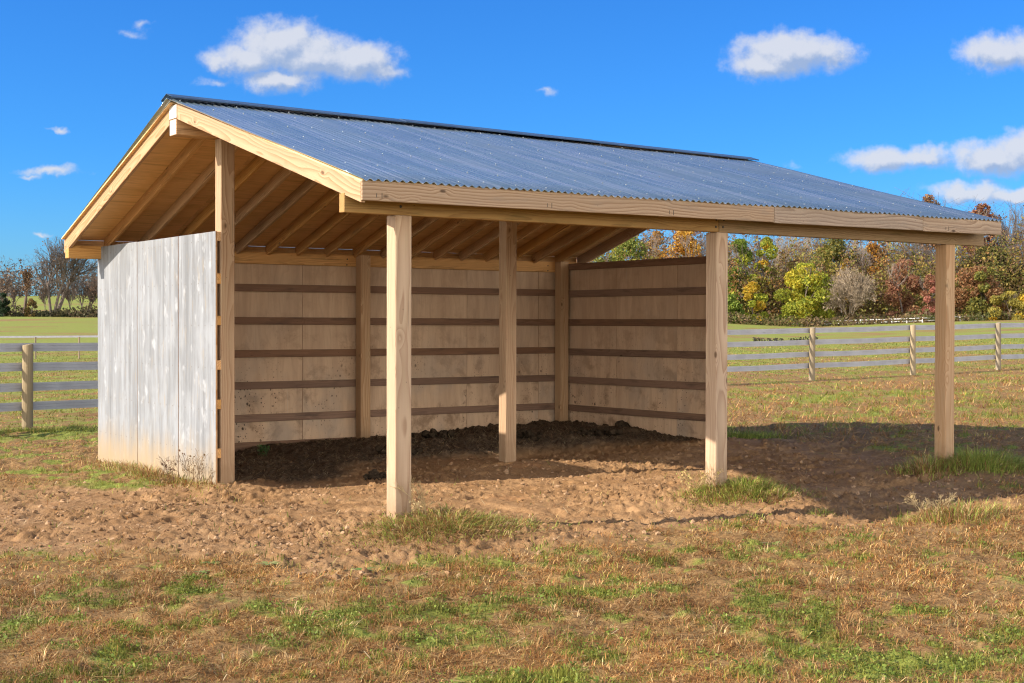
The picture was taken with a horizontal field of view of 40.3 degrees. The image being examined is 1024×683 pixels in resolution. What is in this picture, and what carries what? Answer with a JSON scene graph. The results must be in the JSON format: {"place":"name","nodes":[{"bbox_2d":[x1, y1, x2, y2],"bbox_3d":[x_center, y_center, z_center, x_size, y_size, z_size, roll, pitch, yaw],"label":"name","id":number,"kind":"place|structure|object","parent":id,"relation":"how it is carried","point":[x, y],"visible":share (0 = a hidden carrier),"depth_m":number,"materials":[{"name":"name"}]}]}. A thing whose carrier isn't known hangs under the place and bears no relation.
{"place":"outdoors","nodes":[
{"label":"outdoors","id":0,"kind":"place"},
{"bbox_2d":[0,290,1023,682],"bbox_3d":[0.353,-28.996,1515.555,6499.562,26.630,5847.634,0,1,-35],"label":"ground","id":1,"kind":"structure","parent":0,"point":[598,450],"depth_m":11.47,"materials":[{"name":"soil"}]},
{"bbox_2d":[0,292,11,316],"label":"evergreen tree","id":2,"kind":"object","parent":1,"relation":"on","point":[4,305],"visible":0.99,"depth_m":245.34,"materials":[{"name":"green plant"}]},
{"bbox_2d":[0,268,15,296],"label":"bare tree","id":3,"kind":"object","parent":1,"relation":"on","point":[8,283],"visible":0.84,"depth_m":256.52,"materials":[{"name":"brown plant"}]},
{"bbox_2d":[7,284,24,314],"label":"sapling","id":4,"kind":"object","parent":1,"relation":"on","point":[14,291],"visible":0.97,"depth_m":250.35,"materials":[{"name":"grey plant"}]},
{"bbox_2d":[18,264,33,316],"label":"tree","id":5,"kind":"object","parent":1,"relation":"on","point":[27,276],"visible":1,"depth_m":247.53,"materials":[{"name":"brown plant"}]},
{"bbox_2d":[23,298,37,316],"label":"shrub","id":6,"kind":"object","parent":1,"relation":"on","point":[32,302],"visible":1,"depth_m":246.67,"materials":[{"name":"brown plant"}]},
{"bbox_2d":[37,285,54,315],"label":"sapling","id":7,"kind":"object","parent":1,"relation":"on","point":[44,294],"visible":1,"depth_m":250.53,"materials":[{"name":"grey plant"}]},
{"bbox_2d":[0,423,97,434],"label":"grass tuft","id":8,"kind":"object","parent":1,"relation":"on","point":[39,429],"visible":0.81,"depth_m":21.03,"materials":[{"name":"green plant"}]},
{"bbox_2d":[0,255,97,295],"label":"distant treeline","id":9,"kind":"object","parent":1,"relation":"on","point":[34,283],"visible":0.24,"depth_m":613.86,"materials":[{"name":"grey plant"}]},
{"bbox_2d":[0,335,97,358],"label":"ribbon fence","id":10,"kind":"object","parent":1,"relation":"on","point":[35,337],"visible":0.29,"depth_m":74.09,"materials":[{"name":"white plastic"}]},
{"bbox_2d":[4,302,97,316],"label":"hedgerow","id":11,"kind":"object","parent":1,"relation":"on","point":[82,312],"visible":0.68,"depth_m":247.96,"materials":[{"name":"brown plant"}]},
{"bbox_2d":[32,236,97,316],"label":"bare tree","id":12,"kind":"object","parent":1,"relation":"on","point":[61,262],"visible":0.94,"depth_m":249.09,"materials":[{"name":"grey plant"}]},
{"bbox_2d":[60,284,79,315],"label":"sapling","id":13,"kind":"object","parent":1,"relation":"on","point":[68,296],"visible":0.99,"depth_m":250.75,"materials":[{"name":"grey plant"}]},
{"bbox_2d":[68,276,97,314],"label":"bare tree","id":14,"kind":"object","parent":1,"relation":"on","point":[91,296],"visible":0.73,"depth_m":253.69,"materials":[{"name":"grey plant"}]},
{"bbox_2d":[87,277,97,294],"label":"bare tree","id":15,"kind":"object","parent":1,"relation":"on","point":[94,287],"visible":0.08,"depth_m":251.29,"materials":[{"name":"brown plant"}]},
{"bbox_2d":[153,475,183,483],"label":"dead weed","id":16,"kind":"object","parent":1,"relation":"on","point":[163,479],"visible":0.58,"depth_m":13.73,"materials":[{"name":"brown plant"}]},
{"bbox_2d":[58,453,283,513],"bbox_3d":[-3.423,1.330,13.994,0.940,0.234,6.874,0,1,-35],"label":"grass tuft","id":17,"kind":"object","parent":1,"relation":"on","point":[125,467],"visible":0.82,"depth_m":14.10,"materials":[{"name":"plant"}]},
{"bbox_2d":[159,449,190,479],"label":"dead weed","id":18,"kind":"object","parent":1,"relation":"on","point":[164,465],"visible":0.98,"depth_m":13.51,"materials":[{"name":"brown plant"}]},
{"bbox_2d":[182,448,213,483],"bbox_3d":[-2.975,1.198,13.312,0.362,0.365,0.372,0,1,-10],"label":"dead weed","id":19,"kind":"object","parent":1,"relation":"on","point":[191,471],"visible":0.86,"depth_m":13.29,"materials":[{"name":"brown plant"}]},
{"bbox_2d":[257,443,269,454],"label":"green weed","id":20,"kind":"object","parent":1,"relation":"on","point":[262,450],"visible":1,"depth_m":16.16,"materials":[{"name":"green plant"}]},
{"bbox_2d":[256,561,278,564],"bbox_3d":[-1.605,1.464,9.212,0.169,0.018,0.170,0,1,7],"label":"leaf rosette","id":21,"kind":"object","parent":1,"relation":"on","point":[273,562],"visible":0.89,"depth_m":9.22,"materials":[{"name":"green plant"}]},
{"bbox_2d":[353,567,376,570],"bbox_3d":[-0.962,1.478,9.068,0.164,0.013,0.125,0,1,16],"label":"leaf rosette","id":22,"kind":"object","parent":1,"relation":"on","point":[370,568],"visible":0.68,"depth_m":9.07,"materials":[{"name":"green plant"}]},
{"bbox_2d":[363,469,386,479],"bbox_3d":[-1.395,1.376,14.270,0.254,0.140,0.198,0,1,-6],"label":"dung pile","id":23,"kind":"object","parent":1,"relation":"on","point":[374,474],"visible":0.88,"depth_m":14.22,"materials":[{"name":"brown soil"}]},
{"bbox_2d":[375,445,422,454],"bbox_3d":[-1.312,1.228,15.848,0.425,0.154,0.534,0,1,27],"label":"dung pile","id":24,"kind":"object","parent":1,"relation":"on","point":[379,449],"visible":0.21,"depth_m":15.81,"materials":[{"name":"brown soil"}]},
{"bbox_2d":[390,475,435,518],"bbox_3d":[-0.742,1.181,10.555,0.393,0.343,0.347,0,1,30],"label":"dead weed","id":25,"kind":"object","parent":1,"relation":"on","point":[413,502],"visible":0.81,"depth_m":10.56,"materials":[{"name":"beige plant"}]},
{"bbox_2d":[411,428,454,439],"bbox_3d":[-1.002,1.147,17.276,0.540,0.141,0.407,0,1,18],"label":"dung pile","id":26,"kind":"object","parent":1,"relation":"on","point":[433,433],"visible":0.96,"depth_m":17.18,"materials":[{"name":"brown soil"}]},
{"bbox_2d":[291,500,586,556],"bbox_3d":[-0.547,1.357,10.469,2.846,0.291,1.733,0,1,-35],"label":"grass tuft","id":27,"kind":"object","parent":1,"relation":"on","point":[436,517],"visible":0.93,"depth_m":10.29,"materials":[{"name":"green plant"}]},
{"bbox_2d":[0,438,1019,582],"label":"soil clods","id":28,"kind":"object","parent":1,"relation":"on","point":[376,550],"visible":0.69,"depth_m":12.01,"materials":[{"name":"brown soil"}]},
{"bbox_2d":[0,479,1023,682],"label":"pasture grass","id":29,"kind":"structure","parent":1,"relation":"on","point":[741,673],"depth_m":7.62,"materials":[{"name":"plant"}]},
{"bbox_2d":[0,485,1023,682],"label":"dry tussocks","id":30,"kind":"object","parent":1,"relation":"on","point":[506,616],"visible":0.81,"depth_m":7.62,"materials":[{"name":"brown plant"}]},
{"bbox_2d":[0,322,1023,429],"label":"paddock fence","id":31,"kind":"object","parent":1,"relation":"on","point":[27,386],"visible":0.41,"depth_m":34.72,"materials":[{"name":"grey wood"}]},
{"bbox_2d":[0,509,1023,682],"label":"clover","id":32,"kind":"object","parent":1,"relation":"on","point":[5,628],"visible":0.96,"depth_m":7.21,"materials":[{"name":"green plant"}]},
{"bbox_2d":[0,419,1023,682],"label":"straw","id":33,"kind":"object","parent":1,"relation":"on","point":[430,507],"visible":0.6,"depth_m":14.81,"materials":[{"name":"beige plant"}]},
{"bbox_2d":[516,429,542,440],"bbox_3d":[0.149,1.169,17.481,0.474,0.152,0.495,0,1,8],"label":"dung pile","id":34,"kind":"object","parent":1,"relation":"on","point":[524,433],"visible":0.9,"depth_m":17.35,"materials":[{"name":"brown soil"}]},
{"bbox_2d":[61,93,1001,518],"bbox_3d":[-0.049,-0.168,14.959,7.490,4.289,7.048,0,1,-35],"label":"run in shed","id":35,"kind":"object","parent":1,"relation":"on","point":[231,321],"visible":0.99,"depth_m":15.08,"materials":[{"name":"brown wood"}]},
{"bbox_2d":[569,427,622,436],"bbox_3d":[1.059,1.157,17.726,0.676,0.137,0.439,0,1,16],"label":"dung pile","id":36,"kind":"object","parent":1,"relation":"on","point":[607,431],"visible":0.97,"depth_m":17.61,"materials":[{"name":"brown soil"}]},
{"bbox_2d":[588,252,610,262],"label":"broadleaf tree","id":37,"kind":"object","parent":1,"relation":"on","point":[599,258],"visible":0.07,"depth_m":316.92,"materials":[{"name":"green plant"}]},
{"bbox_2d":[615,420,629,426],"bbox_3d":[1.459,1.104,18.424,0.227,0.140,0.124,0,1,-35],"label":"dung pile","id":38,"kind":"object","parent":1,"relation":"on","point":[620,423],"visible":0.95,"depth_m":18.38,"materials":[{"name":"brown soil"}]},
{"bbox_2d":[606,237,655,261],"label":"broadleaf tree","id":39,"kind":"object","parent":1,"relation":"on","point":[630,243],"visible":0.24,"depth_m":320.05,"materials":[{"name":"green plant"}]},
{"bbox_2d":[644,231,665,259],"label":"broadleaf tree","id":40,"kind":"object","parent":1,"relation":"on","point":[658,235],"visible":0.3,"depth_m":348.10,"materials":[{"name":"brown plant"}]},
{"bbox_2d":[659,231,705,258],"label":"broadleaf tree","id":41,"kind":"object","parent":1,"relation":"on","point":[687,245],"visible":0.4,"depth_m":328.06,"materials":[{"name":"orange plant"}]},
{"bbox_2d":[676,464,723,491],"bbox_3d":[1.672,1.210,12.377,0.392,0.269,0.358,0,1,-5],"label":"dead weed","id":42,"kind":"object","parent":1,"relation":"on","point":[704,476],"visible":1,"depth_m":12.31,"materials":[{"name":"beige plant"}]},
{"bbox_2d":[728,294,744,323],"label":"broadleaf tree","id":43,"kind":"object","parent":1,"relation":"on","point":[734,305],"visible":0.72,"depth_m":297.02,"materials":[{"name":"green plant"}]},
{"bbox_2d":[651,472,826,514],"bbox_3d":[2.117,1.336,12.396,2.280,0.370,1.280,0,1,-35],"label":"grass tuft","id":44,"kind":"object","parent":1,"relation":"on","point":[743,487],"visible":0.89,"depth_m":12.20,"materials":[{"name":"green plant"}]},
{"bbox_2d":[728,238,758,314],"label":"broadleaf tree","id":45,"kind":"object","parent":1,"relation":"on","point":[744,256],"visible":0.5,"depth_m":319.98,"materials":[{"name":"green plant"}]},
{"bbox_2d":[732,510,769,522],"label":"grass tuft","id":46,"kind":"object","parent":1,"relation":"on","point":[756,516],"visible":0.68,"depth_m":11.36,"materials":[{"name":"green plant"}]},
{"bbox_2d":[740,281,768,323],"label":"broadleaf tree","id":47,"kind":"object","parent":1,"relation":"on","point":[756,302],"visible":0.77,"depth_m":298.79,"materials":[{"name":"yellow plant"}]},
{"bbox_2d":[727,427,796,439],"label":"grass tuft","id":48,"kind":"object","parent":1,"relation":"on","point":[739,434],"visible":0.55,"depth_m":18.44,"materials":[{"name":"green plant"}]},
{"bbox_2d":[752,236,782,317],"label":"broadleaf tree","id":49,"kind":"object","parent":1,"relation":"on","point":[767,246],"visible":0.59,"depth_m":324.97,"materials":[{"name":"green plant"}]},
{"bbox_2d":[760,541,785,545],"bbox_3d":[1.862,1.443,9.950,0.182,0.018,0.185,0,1,-7],"label":"leaf rosette","id":50,"kind":"object","parent":1,"relation":"on","point":[772,543],"visible":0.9,"depth_m":9.97,"materials":[{"name":"green plant"}]},
{"bbox_2d":[523,187,1023,304],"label":"distant woods","id":51,"kind":"object","parent":1,"relation":"on","point":[702,241],"visible":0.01,"depth_m":423.04,"materials":[{"name":"brown plant"}]},
{"bbox_2d":[768,236,794,276],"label":"bare tree","id":52,"kind":"object","parent":1,"relation":"on","point":[778,257],"visible":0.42,"depth_m":366.07,"materials":[{"name":"grey plant"}]},
{"bbox_2d":[752,335,817,340],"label":"brush row","id":53,"kind":"object","parent":1,"relation":"on","point":[769,339],"visible":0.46,"depth_m":97.23,"materials":[{"name":"green plant"}]},
{"bbox_2d":[781,260,804,300],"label":"broadleaf tree","id":54,"kind":"object","parent":1,"relation":"on","point":[787,271],"visible":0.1,"depth_m":329.11,"materials":[{"name":"green plant"}]},
{"bbox_2d":[784,237,822,263],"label":"bare tree","id":55,"kind":"object","parent":1,"relation":"on","point":[799,245],"visible":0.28,"depth_m":372.54,"materials":[{"name":"grey plant"}]},
{"bbox_2d":[773,263,838,325],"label":"broadleaf tree","id":56,"kind":"object","parent":1,"relation":"on","point":[802,302],"visible":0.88,"depth_m":299.09,"materials":[{"name":"yellow plant"}]},
{"bbox_2d":[589,205,1023,318],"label":"understory","id":57,"kind":"object","parent":1,"relation":"on","point":[873,306],"visible":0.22,"depth_m":320.44,"materials":[{"name":"green plant"}]},
{"bbox_2d":[807,238,836,260],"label":"bare tree","id":58,"kind":"object","parent":1,"relation":"on","point":[817,244],"visible":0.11,"depth_m":377.90,"materials":[{"name":"grey plant"}]},
{"bbox_2d":[806,506,840,515],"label":"grass tuft","id":59,"kind":"object","parent":1,"relation":"on","point":[823,510],"visible":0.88,"depth_m":11.53,"materials":[{"name":"green plant"}]},
{"bbox_2d":[809,238,861,305],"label":"broadleaf tree","id":60,"kind":"object","parent":1,"relation":"on","point":[837,247],"visible":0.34,"depth_m":343.12,"materials":[{"name":"green plant"}]},
{"bbox_2d":[836,261,851,312],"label":"broadleaf tree","id":61,"kind":"object","parent":1,"relation":"on","point":[842,266],"visible":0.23,"depth_m":315.42,"materials":[{"name":"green plant"}]},
{"bbox_2d":[822,267,877,324],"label":"bushy tree","id":62,"kind":"object","parent":1,"relation":"on","point":[858,288],"visible":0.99,"depth_m":298.13,"materials":[{"name":"grey plant"}]},
{"bbox_2d":[847,240,873,273],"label":"bare tree","id":63,"kind":"object","parent":1,"relation":"on","point":[855,242],"visible":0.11,"depth_m":371.82,"materials":[{"name":"grey plant"}]},
{"bbox_2d":[855,241,891,314],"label":"broadleaf tree","id":64,"kind":"object","parent":1,"relation":"on","point":[872,249],"visible":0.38,"depth_m":339.11,"materials":[{"name":"orange plant"}]},
{"bbox_2d":[728,308,1023,326],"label":"undergrowth","id":65,"kind":"object","parent":1,"relation":"on","point":[778,321],"visible":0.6,"depth_m":292.90,"materials":[{"name":"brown plant"}]},
{"bbox_2d":[787,315,987,324],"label":"board fence","id":66,"kind":"object","parent":1,"relation":"on","point":[906,321],"visible":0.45,"depth_m":292.90,"materials":[{"name":"white wood"}]},
{"bbox_2d":[866,243,911,274],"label":"bare tree","id":67,"kind":"object","parent":1,"relation":"on","point":[902,250],"visible":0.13,"depth_m":359.84,"materials":[{"name":"grey plant"}]},
{"bbox_2d":[882,259,926,319],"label":"broadleaf tree","id":68,"kind":"object","parent":1,"relation":"on","point":[899,274],"visible":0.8,"depth_m":303.58,"materials":[{"name":"red plant"}]},
{"bbox_2d":[892,243,925,295],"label":"bare tree","id":69,"kind":"object","parent":1,"relation":"on","point":[911,246],"visible":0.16,"depth_m":364.48,"materials":[{"name":"brown plant"}]},
{"bbox_2d":[875,453,971,483],"bbox_3d":[4.111,1.258,13.873,0.969,0.345,0.972,0,1,-3],"label":"grass tuft","id":70,"kind":"object","parent":1,"relation":"on","point":[913,466],"visible":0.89,"depth_m":13.80,"materials":[{"name":"green plant"}]},
{"bbox_2d":[915,245,935,269],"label":"bare tree","id":71,"kind":"object","parent":1,"relation":"on","point":[927,253],"visible":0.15,"depth_m":358.79,"materials":[{"name":"brown plant"}]},
{"bbox_2d":[916,244,934,307],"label":"bare tree","id":72,"kind":"object","parent":1,"relation":"on","point":[925,254],"visible":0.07,"depth_m":386.44,"materials":[{"name":"brown plant"}]},
{"bbox_2d":[919,274,934,321],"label":"broadleaf tree","id":73,"kind":"object","parent":1,"relation":"on","point":[930,281],"visible":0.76,"depth_m":299.06,"materials":[{"name":"red plant"}]},
{"bbox_2d":[915,194,945,249],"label":"broadleaf tree","id":74,"kind":"object","parent":1,"relation":"on","point":[928,198],"visible":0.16,"depth_m":378.73,"materials":[{"name":"orange plant"}]},
{"bbox_2d":[902,492,959,516],"bbox_3d":[3.409,1.309,11.356,0.559,0.214,0.427,-1,1,-63],"label":"dead weed","id":75,"kind":"object","parent":1,"relation":"on","point":[926,504],"visible":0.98,"depth_m":11.35,"materials":[{"name":"beige plant"}]},
{"bbox_2d":[865,496,1023,530],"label":"grass tuft","id":76,"kind":"object","parent":1,"relation":"on","point":[961,507],"visible":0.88,"depth_m":11.17,"materials":[{"name":"beige plant"}]},
{"bbox_2d":[887,444,1023,484],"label":"grass tuft","id":77,"kind":"object","parent":1,"relation":"on","point":[982,460],"visible":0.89,"depth_m":13.94,"materials":[{"name":"green plant"}]},
{"bbox_2d":[955,245,972,270],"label":"bare tree","id":78,"kind":"object","parent":1,"relation":"on","point":[961,250],"visible":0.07,"depth_m":371.35,"materials":[{"name":"grey plant"}]},
{"bbox_2d":[962,203,999,264],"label":"broadleaf tree","id":79,"kind":"object","parent":1,"relation":"on","point":[983,209],"visible":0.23,"depth_m":348.51,"materials":[{"name":"orange plant"}]},
{"bbox_2d":[955,265,1008,320],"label":"broadleaf tree","id":80,"kind":"object","parent":1,"relation":"on","point":[983,281],"visible":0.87,"depth_m":298.49,"materials":[{"name":"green plant"}]},
{"bbox_2d":[955,246,1023,310],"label":"broadleaf tree","id":81,"kind":"object","parent":1,"relation":"on","point":[985,248],"visible":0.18,"depth_m":326.64,"materials":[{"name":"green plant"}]},
{"bbox_2d":[986,291,1023,320],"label":"shrub","id":82,"kind":"object","parent":1,"relation":"on","point":[1015,301],"visible":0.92,"depth_m":292.37,"materials":[{"name":"yellow plant"}]},
{"bbox_2d":[997,216,1012,251],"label":"bare tree","id":83,"kind":"object","parent":1,"relation":"on","point":[1003,232],"visible":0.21,"depth_m":349.42,"materials":[{"name":"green plant"}]},
{"bbox_2d":[992,202,1023,265],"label":"bare tree","id":84,"kind":"object","parent":1,"relation":"on","point":[1015,228],"visible":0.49,"depth_m":343.62,"materials":[{"name":"brown plant"}]},
{"bbox_2d":[0,338,1023,492],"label":"pasture grass","id":85,"kind":"structure","parent":0,"point":[1003,405],"depth_m":24.67,"materials":[{"name":"green plant"}]},
{"bbox_2d":[0,0,1023,295],"label":"sky","id":86,"kind":"structure","parent":0,"point":[922,97],"materials":[{"name":"blue"}]}
]}

